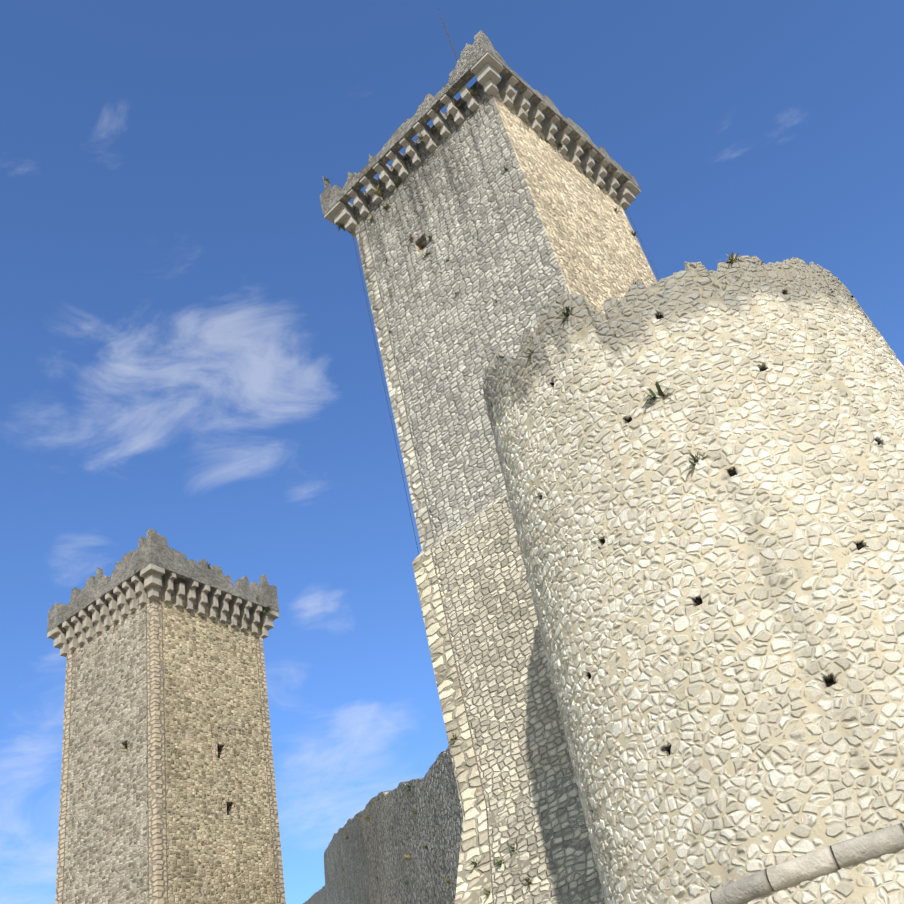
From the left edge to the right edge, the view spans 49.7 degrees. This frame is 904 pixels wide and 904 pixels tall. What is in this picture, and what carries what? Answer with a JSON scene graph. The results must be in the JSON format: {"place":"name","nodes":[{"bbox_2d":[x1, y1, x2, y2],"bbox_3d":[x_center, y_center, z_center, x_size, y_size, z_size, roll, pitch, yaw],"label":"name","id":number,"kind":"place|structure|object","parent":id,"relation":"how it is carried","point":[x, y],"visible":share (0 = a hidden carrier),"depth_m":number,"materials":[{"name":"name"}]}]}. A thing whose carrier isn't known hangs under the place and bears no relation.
{"place":"outdoors","nodes":[
{"label":"outdoors","id":0,"kind":"place"},
{"bbox_2d":[47,528,285,903],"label":"tower","id":1,"kind":"structure","parent":0,"point":[168,791],"depth_m":39.44,"materials":[{"name":"stone"}]},
{"bbox_2d":[0,0,903,903],"label":"sky","id":2,"kind":"structure","parent":0,"point":[188,353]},
{"label":"ground","id":3,"kind":"structure","parent":0,"visible":0},
{"bbox_2d":[303,746,464,903],"bbox_3d":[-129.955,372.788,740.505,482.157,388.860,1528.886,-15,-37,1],"label":"curtain wall","id":4,"kind":"structure","parent":3,"relation":"on","point":[378,848],"depth_m":28.30,"materials":[{"name":"stone"}]},
{"bbox_2d":[320,8,659,903],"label":"central tower","id":5,"kind":"structure","parent":3,"relation":"on","point":[482,218],"depth_m":24.21,"materials":[{"name":"stone"}]},
{"bbox_2d":[482,251,903,903],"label":"bastion","id":6,"kind":"object","parent":3,"relation":"on","point":[702,467],"visible":1,"depth_m":10.61,"materials":[{"name":"stone"}]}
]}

